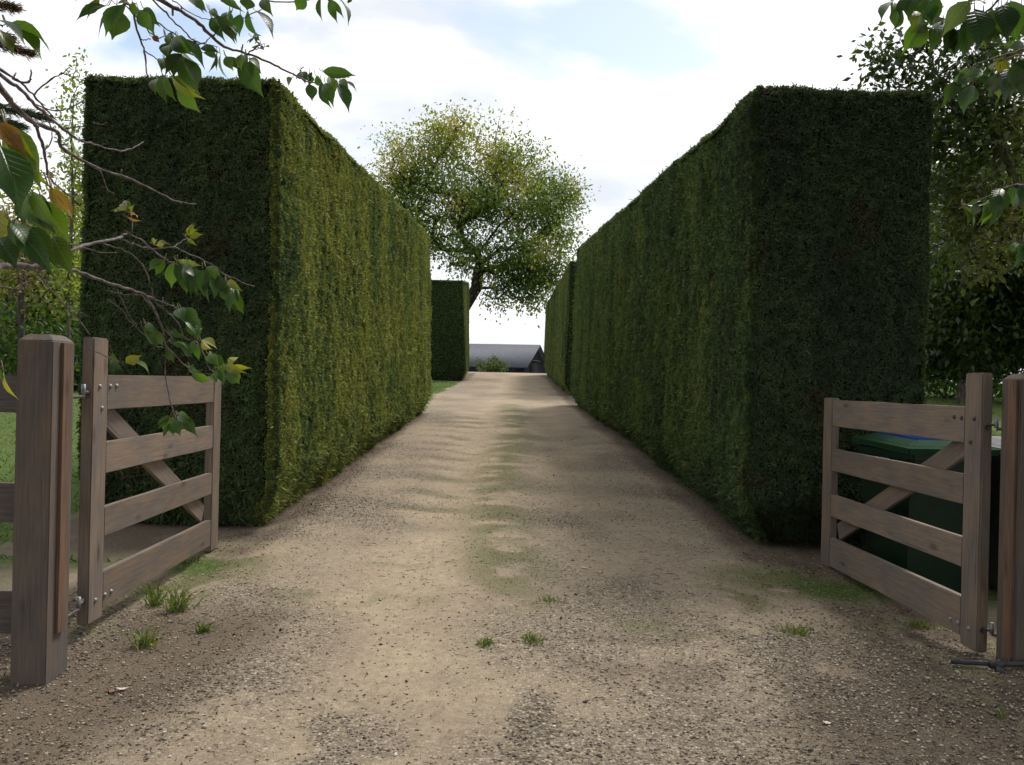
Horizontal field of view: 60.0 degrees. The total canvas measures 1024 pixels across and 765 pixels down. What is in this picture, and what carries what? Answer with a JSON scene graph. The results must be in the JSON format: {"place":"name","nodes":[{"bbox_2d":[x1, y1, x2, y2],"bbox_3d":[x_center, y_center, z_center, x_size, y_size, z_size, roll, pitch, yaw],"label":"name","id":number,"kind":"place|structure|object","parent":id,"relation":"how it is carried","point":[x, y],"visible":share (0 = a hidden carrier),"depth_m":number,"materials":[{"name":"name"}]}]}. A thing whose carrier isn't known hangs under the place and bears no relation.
{"place":"outdoors","nodes":[
{"label":"outdoors","id":0,"kind":"place"},
{"bbox_2d":[0,381,1001,563],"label":"lawn grass","id":1,"kind":"structure","parent":0,"point":[8,422],"depth_m":11.54,"materials":[{"name":"green plant"}]},
{"bbox_2d":[0,372,1023,764],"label":"driveway","id":2,"kind":"structure","parent":0,"point":[484,404],"depth_m":4.50,"materials":[{"name":"beige gravel"}]},
{"bbox_2d":[113,623,169,652],"bbox_3d":[-1.798,1.234,4.325,0.293,0.118,0.259,1,0,-25],"label":"grass tuft","id":3,"kind":"object","parent":2,"relation":"on","point":[143,641],"visible":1,"depth_m":4.32,"materials":[{"name":"green plant"}]},
{"bbox_2d":[150,580,218,612],"bbox_3d":[-1.817,1.179,4.912,0.335,0.173,0.414,1,0,0],"label":"grass tuft","id":4,"kind":"object","parent":2,"relation":"on","point":[175,606],"visible":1,"depth_m":4.90,"materials":[{"name":"green plant"}]},
{"bbox_2d":[191,621,221,633],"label":"grass tuft","id":5,"kind":"object","parent":2,"relation":"on","point":[203,627],"visible":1,"depth_m":4.54,"materials":[{"name":"green plant"}]},
{"bbox_2d":[474,635,497,647],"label":"grass tuft","id":6,"kind":"object","parent":2,"relation":"on","point":[487,641],"visible":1,"depth_m":4.45,"materials":[{"name":"green plant"}]},
{"bbox_2d":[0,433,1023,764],"bbox_3d":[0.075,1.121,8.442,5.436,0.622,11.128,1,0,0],"label":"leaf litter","id":7,"kind":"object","parent":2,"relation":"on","point":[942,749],"visible":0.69,"depth_m":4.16,"materials":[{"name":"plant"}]},
{"bbox_2d":[520,630,546,646],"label":"grass tuft","id":8,"kind":"object","parent":2,"relation":"on","point":[533,638],"visible":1,"depth_m":4.51,"materials":[{"name":"green plant"}]},
{"bbox_2d":[538,593,570,603],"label":"grass tuft","id":9,"kind":"object","parent":2,"relation":"on","point":[549,601],"visible":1,"depth_m":5.20,"materials":[{"name":"green plant"}]},
{"bbox_2d":[775,621,813,636],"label":"grass tuft","id":10,"kind":"object","parent":2,"relation":"on","point":[799,630],"visible":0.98,"depth_m":4.87,"materials":[{"name":"green plant"}]},
{"bbox_2d":[0,373,1023,759],"bbox_3d":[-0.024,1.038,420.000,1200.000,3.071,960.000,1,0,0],"label":"ground","id":11,"kind":"structure","parent":0,"point":[128,541],"depth_m":5.89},
{"bbox_2d":[0,375,16,633],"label":"rail fence","id":12,"kind":"object","parent":11,"relation":"on","point":[7,401],"depth_m":3.94,"materials":[{"name":"brown wood"}]},
{"bbox_2d":[0,0,58,132],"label":"conifer tree","id":13,"kind":"object","parent":11,"relation":"on","point":[23,51],"visible":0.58,"depth_m":12.86,"materials":[{"name":"plant"}]},
{"bbox_2d":[0,291,65,374],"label":"shrub","id":14,"kind":"object","parent":11,"relation":"on","point":[12,340],"visible":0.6,"depth_m":20.04,"materials":[{"name":"green plant"}]},
{"bbox_2d":[0,292,80,385],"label":"shrub","id":15,"kind":"object","parent":11,"relation":"on","point":[10,359],"visible":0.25,"depth_m":20.71,"materials":[{"name":"green plant"}]},
{"bbox_2d":[0,151,81,352],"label":"twiggy tree","id":16,"kind":"object","parent":11,"relation":"on","point":[22,295],"visible":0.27,"depth_m":19.95,"materials":[{"name":"green plant"}]},
{"bbox_2d":[0,293,81,384],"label":"shrub","id":17,"kind":"object","parent":11,"relation":"on","point":[71,319],"visible":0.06,"depth_m":22.77,"materials":[{"name":"green plant"}]},
{"bbox_2d":[0,163,83,374],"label":"leafy tree","id":18,"kind":"object","parent":11,"relation":"on","point":[7,299],"visible":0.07,"depth_m":23.31,"materials":[{"name":"green plant"}]},
{"bbox_2d":[12,314,81,390],"bbox_3d":[-10.785,-0.539,22.125,3.068,2.256,2.848,1,0,0],"label":"shrub","id":19,"kind":"object","parent":11,"relation":"on","point":[75,357],"visible":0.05,"depth_m":21.58,"materials":[{"name":"green plant"}]},
{"bbox_2d":[10,334,85,685],"bbox_3d":[-2.069,0.588,4.045,0.171,1.597,0.430,1,0,0],"label":"gate post","id":20,"kind":"object","parent":11,"relation":"on","point":[40,615],"visible":0.91,"depth_m":3.83,"materials":[{"name":"brown wood"}]},
{"bbox_2d":[77,337,220,624],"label":"wooden gate","id":21,"kind":"structure","parent":20,"relation":"attached to","point":[99,587],"depth_m":4.91,"materials":[{"name":"brown wood"}]},
{"bbox_2d":[35,47,91,339],"bbox_3d":[-8.715,-3.057,17.526,1.304,7.210,1.547,1,0,0],"label":"poplar tree","id":22,"kind":"object","parent":11,"relation":"on","point":[67,292],"visible":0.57,"depth_m":17.48,"materials":[{"name":"green plant"}]},
{"bbox_2d":[136,579,185,607],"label":"grass tuft","id":23,"kind":"object","parent":11,"relation":"on","point":[155,598],"visible":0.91,"depth_m":5.02,"materials":[{"name":"green plant"}]},
{"bbox_2d":[0,0,356,436],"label":"cherry tree","id":24,"kind":"object","parent":11,"relation":"on","point":[39,248],"visible":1,"depth_m":2.23,"materials":[{"name":"green plant"}]},
{"bbox_2d":[73,70,434,527],"bbox_3d":[-2.524,-0.920,12.339,2.055,4.230,10.886,1,0,0],"label":"clipped hedge","id":25,"kind":"object","parent":11,"relation":"on","point":[308,227],"visible":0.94,"depth_m":7.04,"materials":[{"name":"green plant"}]},
{"bbox_2d":[430,278,469,380],"bbox_3d":[-2.826,-1.917,31.264,2.785,3.717,2.737,1,0,0],"label":"clipped hedge","id":26,"kind":"object","parent":11,"relation":"on","point":[449,323],"visible":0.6,"depth_m":30.04,"materials":[{"name":"green plant"}]},
{"bbox_2d":[357,92,600,328],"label":"oak tree","id":27,"kind":"object","parent":11,"relation":"on","point":[496,196],"visible":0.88,"depth_m":46.79,"materials":[{"name":"green plant"}]},
{"bbox_2d":[474,353,510,371],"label":"round bush","id":28,"kind":"object","parent":11,"relation":"on","point":[489,366],"visible":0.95,"depth_m":45.24,"materials":[{"name":"green plant"}]},
{"bbox_2d":[468,344,545,372],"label":"barn","id":29,"kind":"structure","parent":11,"relation":"on","point":[521,358],"depth_m":82.62,"materials":[{"name":"metal"}]},
{"bbox_2d":[530,361,538,372],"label":"door","id":30,"kind":"structure","parent":29,"relation":"in","point":[534,365],"depth_m":83.45,"materials":[{"name":"black wood"}]},
{"bbox_2d":[543,260,575,394],"bbox_3d":[2.143,-1.468,30.020,1.838,3.739,12.826,1,0,0],"label":"clipped hedge","id":31,"kind":"object","parent":11,"relation":"on","point":[558,341],"visible":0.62,"depth_m":25.94,"materials":[{"name":"green plant"}]},
{"bbox_2d":[568,81,940,548],"bbox_3d":[2.454,-0.901,13.771,1.909,4.566,13.942,1,0,-2],"label":"clipped hedge","id":32,"kind":"object","parent":11,"relation":"on","point":[751,290],"visible":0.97,"depth_m":6.97,"materials":[{"name":"green plant"}]},
{"bbox_2d":[903,614,934,630],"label":"grass tuft","id":33,"kind":"object","parent":11,"relation":"on","point":[921,624],"visible":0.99,"depth_m":5.24,"materials":[{"name":"green plant"}]},
{"bbox_2d":[852,432,1000,590],"bbox_3d":[2.818,0.875,6.142,0.646,1.081,0.798,1,0,-7],"label":"wheelie bin","id":34,"kind":"object","parent":11,"relation":"on","point":[943,514],"visible":0.4,"depth_m":5.86,"materials":[{"name":"green plastic"}]},
{"bbox_2d":[836,2,1023,302],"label":"leafy tree","id":35,"kind":"object","parent":11,"relation":"on","point":[993,122],"visible":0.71,"depth_m":11.38,"materials":[{"name":"green plant"}]},
{"bbox_2d":[878,0,1023,266],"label":"cherry tree","id":36,"kind":"object","parent":11,"relation":"on","point":[986,27],"visible":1,"depth_m":2.02,"materials":[{"name":"green plant"}]},
{"bbox_2d":[925,368,1019,398],"bbox_3d":[13.290,-0.661,27.030,4.430,3.262,3.154,1,0,0],"label":"shrub","id":37,"kind":"object","parent":11,"relation":"on","point":[941,393],"visible":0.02,"depth_m":26.88,"materials":[{"name":"green plant"}]},
{"bbox_2d":[924,155,1023,395],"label":"leafy tree","id":38,"kind":"object","parent":11,"relation":"on","point":[960,330],"visible":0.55,"depth_m":14.37,"materials":[{"name":"green plant"}]},
{"bbox_2d":[928,134,1023,404],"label":"leafy tree","id":39,"kind":"object","parent":11,"relation":"on","point":[961,394],"depth_m":23.91,"materials":[{"name":"green plant"}]},
{"bbox_2d":[932,363,1022,399],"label":"shrub","id":40,"kind":"object","parent":11,"relation":"on","point":[951,390],"visible":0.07,"depth_m":25.79,"materials":[{"name":"green plant"}]},
{"bbox_2d":[951,659,1023,673],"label":"water pipe","id":41,"kind":"object","parent":11,"relation":"on","point":[997,665],"visible":0.98,"depth_m":4.30,"materials":[{"name":"grey metal"}]},
{"bbox_2d":[965,361,1023,402],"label":"shrub","id":42,"kind":"object","parent":11,"relation":"on","point":[999,390],"visible":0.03,"depth_m":24.71,"materials":[{"name":"green plant"}]},
{"bbox_2d":[988,436,1000,588],"bbox_3d":[3.539,0.910,6.042,0.646,1.055,0.798,1,0,-3],"label":"wheelie bin","id":43,"kind":"object","parent":11,"relation":"on","point":[994,523],"visible":0.03,"depth_m":6.03,"materials":[{"name":"plastic"}]},
{"bbox_2d":[991,706,1007,719],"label":"grass tuft","id":44,"kind":"object","parent":11,"relation":"on","point":[1001,714],"visible":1,"depth_m":3.74,"materials":[{"name":"green plant"}]},
{"bbox_2d":[989,374,1023,660],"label":"gate post","id":45,"kind":"object","parent":11,"relation":"on","point":[1009,634],"visible":0.9,"depth_m":4.39,"materials":[{"name":"brown wood"}]},
{"bbox_2d":[821,373,994,652],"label":"wooden gate","id":46,"kind":"structure","parent":45,"relation":"attached to","point":[966,430],"depth_m":5.16,"materials":[{"name":"brown wood"}]},
{"bbox_2d":[0,0,1023,383],"label":"sky","id":47,"kind":"structure","parent":0,"point":[626,87],"materials":[{"name":"white"}]},
{"bbox_2d":[68,466,1023,723],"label":"short grass","id":48,"kind":"structure","parent":0,"point":[548,582],"depth_m":5.88,"materials":[{"name":"green plant"}]}
]}

